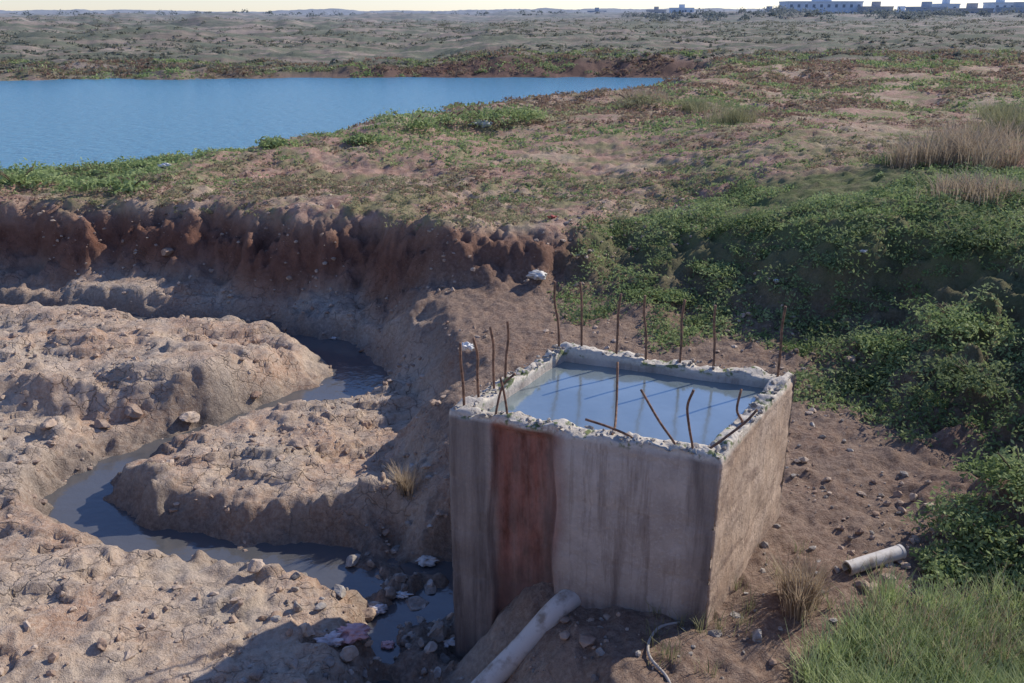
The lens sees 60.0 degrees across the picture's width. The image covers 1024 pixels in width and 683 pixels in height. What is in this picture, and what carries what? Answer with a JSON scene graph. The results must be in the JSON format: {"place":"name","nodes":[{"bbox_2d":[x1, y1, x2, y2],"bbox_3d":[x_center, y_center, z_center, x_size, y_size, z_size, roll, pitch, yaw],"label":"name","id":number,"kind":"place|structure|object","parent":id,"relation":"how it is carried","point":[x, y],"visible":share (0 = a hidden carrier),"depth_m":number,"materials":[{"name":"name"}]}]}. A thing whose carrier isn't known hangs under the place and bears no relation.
{"place":"outdoors","nodes":[
{"label":"outdoors","id":0,"kind":"place"},
{"bbox_2d":[43,314,453,682],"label":"stream water","id":1,"kind":"structure","parent":0,"point":[77,502],"depth_m":8.93,"materials":[{"name":"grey liquid"}]},
{"bbox_2d":[369,604,387,616],"bbox_3d":[-1.190,2.363,7.813,0.209,0.092,0.160,-8,22,-20],"label":"plastic bag","id":2,"kind":"object","parent":1,"relation":"on","point":[381,608],"visible":0.77,"depth_m":7.80,"materials":[{"name":"plastic"}]},
{"bbox_2d":[381,640,395,649],"bbox_3d":[-1.035,2.530,7.396,0.123,0.053,0.107,4,21,11],"label":"plastic bag","id":3,"kind":"object","parent":1,"relation":"on","point":[387,645],"visible":1,"depth_m":7.38,"materials":[{"name":"plastic"}]},
{"bbox_2d":[384,586,395,599],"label":"stone","id":4,"kind":"object","parent":1,"relation":"on","point":[390,594],"visible":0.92,"depth_m":7.92,"materials":[{"name":"stone"}]},
{"bbox_2d":[395,591,413,598],"bbox_3d":[-0.981,2.289,8.023,0.189,0.059,0.112,0,20,0],"label":"plastic bag","id":5,"kind":"object","parent":1,"relation":"on","point":[402,595],"visible":1,"depth_m":7.99,"materials":[{"name":"plastic"}]},
{"bbox_2d":[0,77,675,171],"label":"lake water","id":6,"kind":"structure","parent":0,"point":[57,122],"depth_m":42.35,"materials":[{"name":"blue liquid"}]},
{"bbox_2d":[0,8,1023,682],"bbox_3d":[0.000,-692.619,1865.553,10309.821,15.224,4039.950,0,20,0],"label":"ground","id":7,"kind":"structure","parent":0,"point":[310,494],"depth_m":11.87,"materials":[{"name":"brown soil"}]},
{"bbox_2d":[0,158,65,187],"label":"shrub","id":8,"kind":"object","parent":7,"relation":"on","point":[36,178],"visible":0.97,"depth_m":19.02,"materials":[{"name":"green plant"}]},
{"bbox_2d":[40,419,56,429],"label":"boulder","id":9,"kind":"object","parent":7,"relation":"on","point":[48,424],"visible":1,"depth_m":10.47,"materials":[{"name":"stone"}]},
{"bbox_2d":[97,638,106,650],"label":"stone","id":10,"kind":"object","parent":7,"relation":"on","point":[101,643],"visible":1,"depth_m":6.65,"materials":[{"name":"stone"}]},
{"bbox_2d":[94,419,111,427],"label":"boulder","id":11,"kind":"object","parent":7,"relation":"on","point":[101,423],"visible":1,"depth_m":10.83,"materials":[{"name":"stone"}]},
{"bbox_2d":[51,175,157,195],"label":"shrub","id":12,"kind":"object","parent":7,"relation":"on","point":[123,185],"visible":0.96,"depth_m":17.62,"materials":[{"name":"green plant"}]},
{"bbox_2d":[0,147,245,191],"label":"shore reeds","id":13,"kind":"object","parent":7,"relation":"on","point":[148,160],"visible":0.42,"depth_m":21.77,"materials":[{"name":"green plant"}]},
{"bbox_2d":[123,650,135,660],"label":"stone","id":14,"kind":"object","parent":7,"relation":"on","point":[129,654],"visible":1,"depth_m":6.63,"materials":[{"name":"stone"}]},
{"bbox_2d":[124,403,142,417],"bbox_3d":[-4.737,0.880,11.050,0.299,0.168,0.183,16,26,37],"label":"boulder","id":15,"kind":"object","parent":7,"relation":"on","point":[132,410],"visible":1,"depth_m":11.01,"materials":[{"name":"stone"}]},
{"bbox_2d":[158,163,170,166],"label":"plastic bag","id":16,"kind":"object","parent":7,"relation":"on","point":[163,164],"visible":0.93,"depth_m":20.52,"materials":[{"name":"plastic"}]},
{"bbox_2d":[161,248,173,255],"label":"boulder","id":17,"kind":"object","parent":7,"relation":"on","point":[167,251],"visible":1,"depth_m":16.43,"materials":[{"name":"stone"}]},
{"bbox_2d":[179,411,199,422],"bbox_3d":[-4.093,0.959,11.248,0.261,0.148,0.231,-14,25,-33],"label":"boulder","id":18,"kind":"object","parent":7,"relation":"on","point":[191,416],"visible":1,"depth_m":11.19,"materials":[{"name":"stone"}]},
{"bbox_2d":[247,559,264,573],"bbox_3d":[-2.262,1.985,7.833,0.141,0.094,0.146,5,21,12],"label":"stone","id":19,"kind":"object","parent":7,"relation":"on","point":[255,565],"visible":1,"depth_m":7.82,"materials":[{"name":"stone"}]},
{"bbox_2d":[251,391,261,398],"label":"stone","id":20,"kind":"object","parent":7,"relation":"on","point":[256,394],"visible":1,"depth_m":11.89,"materials":[{"name":"stone"}]},
{"bbox_2d":[255,135,298,147],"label":"shrub","id":21,"kind":"object","parent":7,"relation":"on","point":[268,141],"visible":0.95,"depth_m":23.21,"materials":[{"name":"green plant"}]},
{"bbox_2d":[289,437,309,447],"bbox_3d":[-2.406,1.167,10.038,0.230,0.142,0.194,0,20,0],"label":"stone","id":22,"kind":"object","parent":7,"relation":"on","point":[301,442],"visible":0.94,"depth_m":10.00,"materials":[{"name":"stone"}]},
{"bbox_2d":[299,623,314,636],"bbox_3d":[-1.625,2.266,6.981,0.166,0.112,0.082,19,28,41],"label":"stone","id":23,"kind":"object","parent":7,"relation":"on","point":[307,630],"visible":1,"depth_m":6.95,"materials":[{"name":"stone"}]},
{"bbox_2d":[313,630,344,645],"bbox_3d":[-1.428,2.332,6.954,0.246,0.089,0.168,-7,21,-18],"label":"plastic bag","id":24,"kind":"object","parent":7,"relation":"on","point":[332,638],"visible":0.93,"depth_m":6.92,"materials":[{"name":"plastic"}]},
{"bbox_2d":[238,521,450,682],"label":"streambed stones","id":25,"kind":"object","parent":7,"relation":"on","point":[341,590],"visible":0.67,"depth_m":7.31,"materials":[{"name":"grey stone"}]},
{"bbox_2d":[339,645,358,662],"bbox_3d":[-1.265,2.411,6.854,0.129,0.116,0.134,6,21,16],"label":"stone","id":26,"kind":"object","parent":7,"relation":"on","point":[348,653],"visible":1,"depth_m":6.82,"materials":[{"name":"stone"}]},
{"bbox_2d":[336,622,371,645],"bbox_3d":[-1.260,2.317,7.051,0.325,0.133,0.244,-12,23,-29],"label":"plastic bag","id":27,"kind":"object","parent":7,"relation":"on","point":[352,633],"visible":0.98,"depth_m":7.01,"materials":[{"name":"plastic"}]},
{"bbox_2d":[339,132,395,144],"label":"shrub","id":28,"kind":"object","parent":7,"relation":"on","point":[363,138],"visible":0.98,"depth_m":23.21,"materials":[{"name":"green plant"}]},
{"bbox_2d":[362,422,372,428],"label":"stone","id":29,"kind":"object","parent":7,"relation":"on","point":[367,425],"visible":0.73,"depth_m":10.88,"materials":[{"name":"stone"}]},
{"bbox_2d":[362,607,375,621],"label":"stone","id":30,"kind":"object","parent":7,"relation":"on","point":[369,614],"visible":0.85,"depth_m":7.69,"materials":[{"name":"stone"}]},
{"bbox_2d":[395,572,405,582],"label":"stone","id":31,"kind":"object","parent":7,"relation":"on","point":[400,577],"visible":1,"depth_m":8.08,"materials":[{"name":"stone"}]},
{"bbox_2d":[385,456,423,495],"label":"dry weed","id":32,"kind":"object","parent":7,"relation":"on","point":[397,474],"visible":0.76,"depth_m":8.92,"materials":[{"name":"beige plant"}]},
{"bbox_2d":[372,107,439,129],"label":"shrub","id":33,"kind":"object","parent":7,"relation":"on","point":[419,123],"visible":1,"depth_m":25.75,"materials":[{"name":"green plant"}]},
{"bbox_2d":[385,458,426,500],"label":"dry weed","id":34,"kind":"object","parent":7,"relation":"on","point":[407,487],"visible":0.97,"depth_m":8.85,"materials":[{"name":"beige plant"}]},
{"bbox_2d":[405,596,428,610],"bbox_3d":[-0.849,2.368,7.935,0.244,0.134,0.190,0,20,0],"label":"boulder","id":35,"kind":"object","parent":7,"relation":"on","point":[414,603],"visible":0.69,"depth_m":7.91,"materials":[{"name":"stone"}]},
{"bbox_2d":[415,555,439,566],"bbox_3d":[-0.810,2.094,8.489,0.240,0.090,0.176,0,20,0],"label":"plastic bag","id":36,"kind":"object","parent":7,"relation":"on","point":[426,560],"visible":1,"depth_m":8.46,"materials":[{"name":"plastic"}]},
{"bbox_2d":[424,583,436,594],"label":"stone","id":37,"kind":"object","parent":7,"relation":"on","point":[431,590],"visible":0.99,"depth_m":8.09,"materials":[{"name":"stone"}]},
{"bbox_2d":[428,619,447,641],"bbox_3d":[-0.603,2.367,7.275,0.152,0.164,0.205,0,20,0],"label":"boulder","id":38,"kind":"object","parent":7,"relation":"on","point":[438,631],"visible":1,"depth_m":7.21,"materials":[{"name":"stone"}]},
{"bbox_2d":[443,637,454,647],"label":"plastic bag","id":39,"kind":"object","parent":7,"relation":"on","point":[449,642],"visible":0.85,"depth_m":7.27,"materials":[{"name":"plastic"}]},
{"bbox_2d":[421,106,504,125],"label":"shrub","id":40,"kind":"object","parent":7,"relation":"on","point":[443,116],"visible":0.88,"depth_m":27.17,"materials":[{"name":"green plant"}]},
{"bbox_2d":[468,119,492,127],"bbox_3d":[-0.969,-6.857,27.922,0.724,0.303,0.526,6,21,15],"label":"plastic bag","id":41,"kind":"object","parent":7,"relation":"on","point":[481,122],"visible":0.78,"depth_m":27.80,"materials":[{"name":"plastic"}]},
{"bbox_2d":[445,102,544,126],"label":"shrub","id":42,"kind":"object","parent":7,"relation":"on","point":[506,111],"visible":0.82,"depth_m":27.76,"materials":[{"name":"green plant"}]},
{"bbox_2d":[0,194,1013,682],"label":"rubble stones","id":43,"kind":"object","parent":7,"relation":"on","point":[564,636],"visible":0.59,"depth_m":9.86,"materials":[{"name":"stone"}]},
{"bbox_2d":[0,46,1023,209],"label":"red scrub","id":44,"kind":"object","parent":7,"relation":"on","point":[816,81],"visible":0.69,"depth_m":40.23,"materials":[{"name":"plant"}]},
{"bbox_2d":[0,46,1023,205],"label":"green scrub","id":45,"kind":"object","parent":7,"relation":"on","point":[654,128],"visible":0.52,"depth_m":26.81,"materials":[{"name":"green plant"}]},
{"bbox_2d":[0,11,1023,73],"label":"distant scrub","id":46,"kind":"object","parent":7,"relation":"on","point":[703,54],"visible":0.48,"depth_m":102.04,"materials":[{"name":"green plant"}]},
{"bbox_2d":[0,133,1023,238],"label":"crest weeds","id":47,"kind":"object","parent":7,"relation":"on","point":[523,217],"visible":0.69,"depth_m":17.41,"materials":[{"name":"green plant"}]},
{"bbox_2d":[481,105,551,122],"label":"shrub","id":48,"kind":"object","parent":7,"relation":"on","point":[525,118],"visible":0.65,"depth_m":28.29,"materials":[{"name":"green plant"}]},
{"bbox_2d":[10,5,1023,21],"bbox_3d":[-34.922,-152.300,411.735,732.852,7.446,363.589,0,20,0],"label":"distant trees","id":49,"kind":"object","parent":7,"relation":"on","point":[778,11],"visible":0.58,"depth_m":287.79,"materials":[{"name":"green plant"}]},
{"bbox_2d":[526,270,546,279],"bbox_3d":[0.387,-1.010,13.483,0.302,0.144,0.295,8,22,20],"label":"plastic bag","id":50,"kind":"object","parent":7,"relation":"on","point":[537,275],"visible":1,"depth_m":13.42,"materials":[{"name":"plastic"}]},
{"bbox_2d":[595,647,604,655],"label":"stone","id":51,"kind":"object","parent":7,"relation":"on","point":[599,651],"visible":1,"depth_m":5.95,"materials":[{"name":"stone"}]},
{"bbox_2d":[448,281,795,659],"bbox_3d":[0.900,1.293,7.110,2.280,3.141,1.697,8,22,21],"label":"concrete tank","id":52,"kind":"object","parent":7,"relation":"on","point":[593,477],"visible":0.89,"depth_m":6.48,"materials":[{"name":"concrete"}]},
{"bbox_2d":[462,342,473,350],"bbox_3d":[-0.327,0.035,6.446,0.110,0.071,0.090,0,20,0],"label":"cloth rag","id":53,"kind":"object","parent":52,"relation":"attached to","point":[467,345],"visible":0.85,"depth_m":6.43,"materials":[{"name":"fabric"}]},
{"bbox_2d":[471,589,580,682],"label":"drain pipe","id":54,"kind":"object","parent":52,"relation":"attached to","point":[503,665],"visible":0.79,"depth_m":6.43,"materials":[{"name":"white plastic"}]},
{"bbox_2d":[607,91,670,107],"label":"shrub","id":55,"kind":"object","parent":7,"relation":"on","point":[644,98],"visible":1,"depth_m":33.83,"materials":[{"name":"plant"}]},
{"bbox_2d":[615,85,675,102],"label":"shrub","id":56,"kind":"object","parent":7,"relation":"on","point":[665,97],"visible":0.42,"depth_m":35.68,"materials":[{"name":"plant"}]},
{"bbox_2d":[606,280,695,313],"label":"bush","id":57,"kind":"object","parent":7,"relation":"on","point":[655,295],"visible":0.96,"depth_m":12.73,"materials":[{"name":"green plant"}]},
{"bbox_2d":[646,621,679,682],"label":"garden hose","id":58,"kind":"object","parent":7,"relation":"on","point":[657,666],"visible":0.95,"depth_m":5.85,"materials":[{"name":"beige"}]},
{"bbox_2d":[669,9,693,12],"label":"walls","id":59,"kind":"structure","parent":7,"relation":"on","point":[671,10],"depth_m":562.17,"materials":[{"name":"paint"}]},
{"bbox_2d":[673,96,746,112],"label":"dry grass clump","id":60,"kind":"object","parent":7,"relation":"on","point":[687,105],"visible":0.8,"depth_m":33.21,"materials":[{"name":"plant"}]},
{"bbox_2d":[682,256,743,279],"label":"bush","id":61,"kind":"object","parent":7,"relation":"on","point":[713,267],"visible":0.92,"depth_m":13.05,"materials":[{"name":"green plant"}]},
{"bbox_2d":[707,629,722,636],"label":"stone","id":62,"kind":"object","parent":7,"relation":"on","point":[715,633],"visible":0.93,"depth_m":6.10,"materials":[{"name":"stone"}]},
{"bbox_2d":[697,99,771,124],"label":"dry grass clump","id":63,"kind":"object","parent":7,"relation":"on","point":[737,116],"visible":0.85,"depth_m":25.64,"materials":[{"name":"plant"}]},
{"bbox_2d":[752,629,761,642],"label":"stone","id":64,"kind":"object","parent":7,"relation":"on","point":[756,635],"visible":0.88,"depth_m":6.02,"materials":[{"name":"stone"}]},
{"bbox_2d":[630,538,906,676],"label":"sparse grass","id":65,"kind":"structure","parent":7,"relation":"on","point":[718,626],"depth_m":6.19,"materials":[{"name":"plant"}]},
{"bbox_2d":[546,147,1023,536],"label":"bank shrubs","id":66,"kind":"object","parent":7,"relation":"on","point":[942,196],"visible":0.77,"depth_m":11.98,"materials":[{"name":"green plant"}]},
{"bbox_2d":[761,538,830,600],"bbox_3d":[2.044,1.726,6.461,0.468,0.373,0.530,0,20,0],"label":"dry weed","id":67,"kind":"object","parent":7,"relation":"on","point":[782,574],"visible":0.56,"depth_m":6.49,"materials":[{"name":"beige plant"}]},
{"bbox_2d":[766,558,841,625],"bbox_3d":[2.029,1.779,6.199,0.492,0.374,0.432,0,20,0],"label":"dry weed","id":68,"kind":"object","parent":7,"relation":"on","point":[801,602],"visible":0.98,"depth_m":6.23,"materials":[{"name":"beige plant"}]},
{"bbox_2d":[779,543,850,607],"bbox_3d":[2.129,1.719,6.333,0.426,0.372,0.476,-16,26,-37],"label":"dry weed","id":69,"kind":"object","parent":7,"relation":"on","point":[818,584],"visible":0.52,"depth_m":6.35,"materials":[{"name":"beige plant"}]},
{"bbox_2d":[779,2,862,13],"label":"walls","id":70,"kind":"structure","parent":7,"relation":"on","point":[847,8],"depth_m":402.30,"materials":[{"name":"paint"}]},
{"bbox_2d":[779,1,863,2],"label":"roof parapet","id":71,"kind":"structure","parent":70,"relation":"on","point":[817,1],"depth_m":401.38,"materials":[{"name":"paint"}]},
{"bbox_2d":[845,355,855,363],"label":"boulder","id":72,"kind":"object","parent":7,"relation":"on","point":[851,358],"visible":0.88,"depth_m":10.56,"materials":[{"name":"stone"}]},
{"bbox_2d":[831,362,892,395],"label":"bush","id":73,"kind":"object","parent":7,"relation":"on","point":[861,375],"visible":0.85,"depth_m":9.96,"materials":[{"name":"green plant"}]},
{"bbox_2d":[854,580,869,589],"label":"stone","id":74,"kind":"object","parent":7,"relation":"on","point":[858,584],"visible":0.78,"depth_m":6.55,"materials":[{"name":"stone"}]},
{"bbox_2d":[841,544,906,575],"bbox_3d":[2.774,1.673,6.796,0.530,0.136,0.116,-8,22,-21],"label":"broken pipe","id":75,"kind":"object","parent":7,"relation":"on","point":[897,552],"visible":0.97,"depth_m":6.75,"materials":[{"name":"white plastic"}]},
{"bbox_2d":[857,8,892,12],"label":"walls","id":76,"kind":"structure","parent":7,"relation":"on","point":[865,9],"depth_m":393.38,"materials":[{"name":"paint"}]},
{"bbox_2d":[858,6,893,7],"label":"roof parapet","id":77,"kind":"structure","parent":76,"relation":"on","point":[875,6],"depth_m":392.90,"materials":[{"name":"paint"}]},
{"bbox_2d":[871,1,880,5],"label":"stair head","id":78,"kind":"object","parent":77,"relation":"on","point":[876,3],"visible":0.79,"depth_m":395.46},
{"bbox_2d":[848,322,927,365],"bbox_3d":[4.432,0.010,10.375,0.857,0.334,1.205,0,20,0],"label":"bush","id":79,"kind":"object","parent":7,"relation":"on","point":[885,341],"visible":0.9,"depth_m":10.28,"materials":[{"name":"green plant"}]},
{"bbox_2d":[778,554,1023,682],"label":"tall grass","id":80,"kind":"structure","parent":7,"relation":"on","point":[836,666],"depth_m":5.83,"materials":[{"name":"green plant"}]},
{"bbox_2d":[860,132,990,169],"bbox_3d":[7.544,-3.522,16.356,2.254,0.547,2.386,6,21,15],"label":"dry grass clump","id":81,"kind":"object","parent":7,"relation":"on","point":[907,158],"visible":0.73,"depth_m":16.00,"materials":[{"name":"beige plant"}]},
{"bbox_2d":[906,8,945,12],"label":"walls","id":82,"kind":"structure","parent":7,"relation":"on","point":[915,9],"depth_m":374.64,"materials":[{"name":"paint"}]},
{"bbox_2d":[932,5,959,11],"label":"walls","id":83,"kind":"structure","parent":7,"relation":"on","point":[952,6],"depth_m":411.66,"materials":[{"name":"paint"}]},
{"bbox_2d":[942,0,949,3],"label":"stair head","id":84,"kind":"object","parent":83,"relation":"on","point":[945,1],"visible":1,"depth_m":414.08},
{"bbox_2d":[886,123,1023,171],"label":"dry grass clump","id":85,"kind":"object","parent":7,"relation":"on","point":[985,158],"visible":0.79,"depth_m":15.65,"materials":[{"name":"beige plant"}]},
{"bbox_2d":[890,294,1023,345],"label":"bush","id":86,"kind":"object","parent":7,"relation":"on","point":[957,326],"visible":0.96,"depth_m":10.01,"materials":[{"name":"green plant"}]},
{"bbox_2d":[893,107,1023,158],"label":"dry grass clump","id":87,"kind":"object","parent":7,"relation":"on","point":[1002,131],"visible":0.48,"depth_m":16.59,"materials":[{"name":"plant"}]},
{"bbox_2d":[902,352,1016,402],"bbox_3d":[4.621,0.360,9.013,0.954,0.348,1.182,0,20,0],"label":"bush","id":88,"kind":"object","parent":7,"relation":"on","point":[974,377],"visible":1,"depth_m":8.99,"materials":[{"name":"green plant"}]},
{"bbox_2d":[900,480,1023,567],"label":"bush","id":89,"kind":"object","parent":7,"relation":"on","point":[984,525],"visible":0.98,"depth_m":6.94,"materials":[{"name":"green plant"}]},
{"bbox_2d":[908,537,1016,596],"bbox_3d":[3.337,1.711,6.652,0.839,0.266,0.704,0,20,0],"label":"bush","id":90,"kind":"object","parent":7,"relation":"on","point":[944,565],"visible":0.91,"depth_m":6.63,"materials":[{"name":"green plant"}]},
{"bbox_2d":[908,219,1020,247],"bbox_3d":[5.926,-1.417,11.558,1.110,0.321,1.275,0,20,0],"label":"bush","id":91,"kind":"object","parent":7,"relation":"on","point":[968,233],"visible":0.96,"depth_m":11.34,"materials":[{"name":"green plant"}]},
{"bbox_2d":[911,166,1023,205],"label":"dry grass clump","id":92,"kind":"object","parent":7,"relation":"on","point":[977,187],"visible":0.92,"depth_m":12.96,"materials":[{"name":"beige plant"}]},
{"bbox_2d":[949,10,992,12],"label":"walls","id":93,"kind":"structure","parent":7,"relation":"on","point":[974,11],"depth_m":374.92,"materials":[{"name":"paint"}]},
{"bbox_2d":[950,8,993,9],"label":"roof parapet","id":94,"kind":"structure","parent":93,"relation":"on","point":[973,8],"depth_m":374.46,"materials":[{"name":"paint"}]},
{"bbox_2d":[966,3,977,7],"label":"stair head","id":95,"kind":"object","parent":94,"relation":"on","point":[971,5],"visible":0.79,"depth_m":377.18},
{"bbox_2d":[948,532,1023,601],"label":"bush","id":96,"kind":"object","parent":7,"relation":"on","point":[1017,562],"visible":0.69,"depth_m":6.69,"materials":[{"name":"green plant"}]},
{"bbox_2d":[951,439,1023,513],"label":"bush","id":97,"kind":"object","parent":7,"relation":"on","point":[997,473],"visible":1,"depth_m":7.13,"materials":[{"name":"green plant"}]},
{"bbox_2d":[960,97,1023,119],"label":"dry grass clump","id":98,"kind":"object","parent":7,"relation":"on","point":[1004,107],"visible":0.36,"depth_m":29.87,"materials":[{"name":"plant"}]},
{"bbox_2d":[961,100,1023,136],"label":"dry grass clump","id":99,"kind":"object","parent":7,"relation":"on","point":[999,113],"visible":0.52,"depth_m":19.78,"materials":[{"name":"plant"}]},
{"bbox_2d":[983,4,1012,12],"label":"walls","id":100,"kind":"structure","parent":7,"relation":"on","point":[992,5],"depth_m":402.56,"materials":[{"name":"paint"}]},
{"bbox_2d":[983,2,1013,3],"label":"roof parapet","id":101,"kind":"structure","parent":100,"relation":"on","point":[998,2],"depth_m":401.94,"materials":[{"name":"paint"}]},
{"bbox_2d":[995,9,1023,12],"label":"walls","id":102,"kind":"structure","parent":7,"relation":"on","point":[1000,10],"depth_m":366.98,"materials":[{"name":"paint"}]},
{"bbox_2d":[995,7,1023,8],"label":"roof parapet","id":103,"kind":"structure","parent":102,"relation":"on","point":[1009,8],"depth_m":364.96,"materials":[{"name":"paint"}]},
{"bbox_2d":[1013,2,1023,6],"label":"stair head","id":104,"kind":"object","parent":103,"relation":"on","point":[1018,4],"visible":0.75,"depth_m":367.69},
{"bbox_2d":[0,0,1023,11],"label":"sky","id":105,"kind":"structure","parent":0,"point":[7,5],"materials":[{"name":"white"}]},
{"bbox_2d":[368,419,945,682],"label":"gravel","id":106,"kind":"structure","parent":0,"point":[594,677],"depth_m":7.07,"materials":[{"name":"stone"}]},
{"bbox_2d":[897,6,904,10],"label":"stair head","id":107,"kind":"object","parent":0,"point":[902,8],"visible":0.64,"depth_m":424.29},
{"bbox_2d":[905,7,946,7],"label":"roof parapet","id":108,"kind":"structure","parent":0,"point":[925,7],"depth_m":374.18,"materials":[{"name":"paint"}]},
{"bbox_2d":[921,2,931,6],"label":"stair head","id":109,"kind":"object","parent":108,"relation":"on","point":[926,4],"visible":1,"depth_m":376.90}
]}

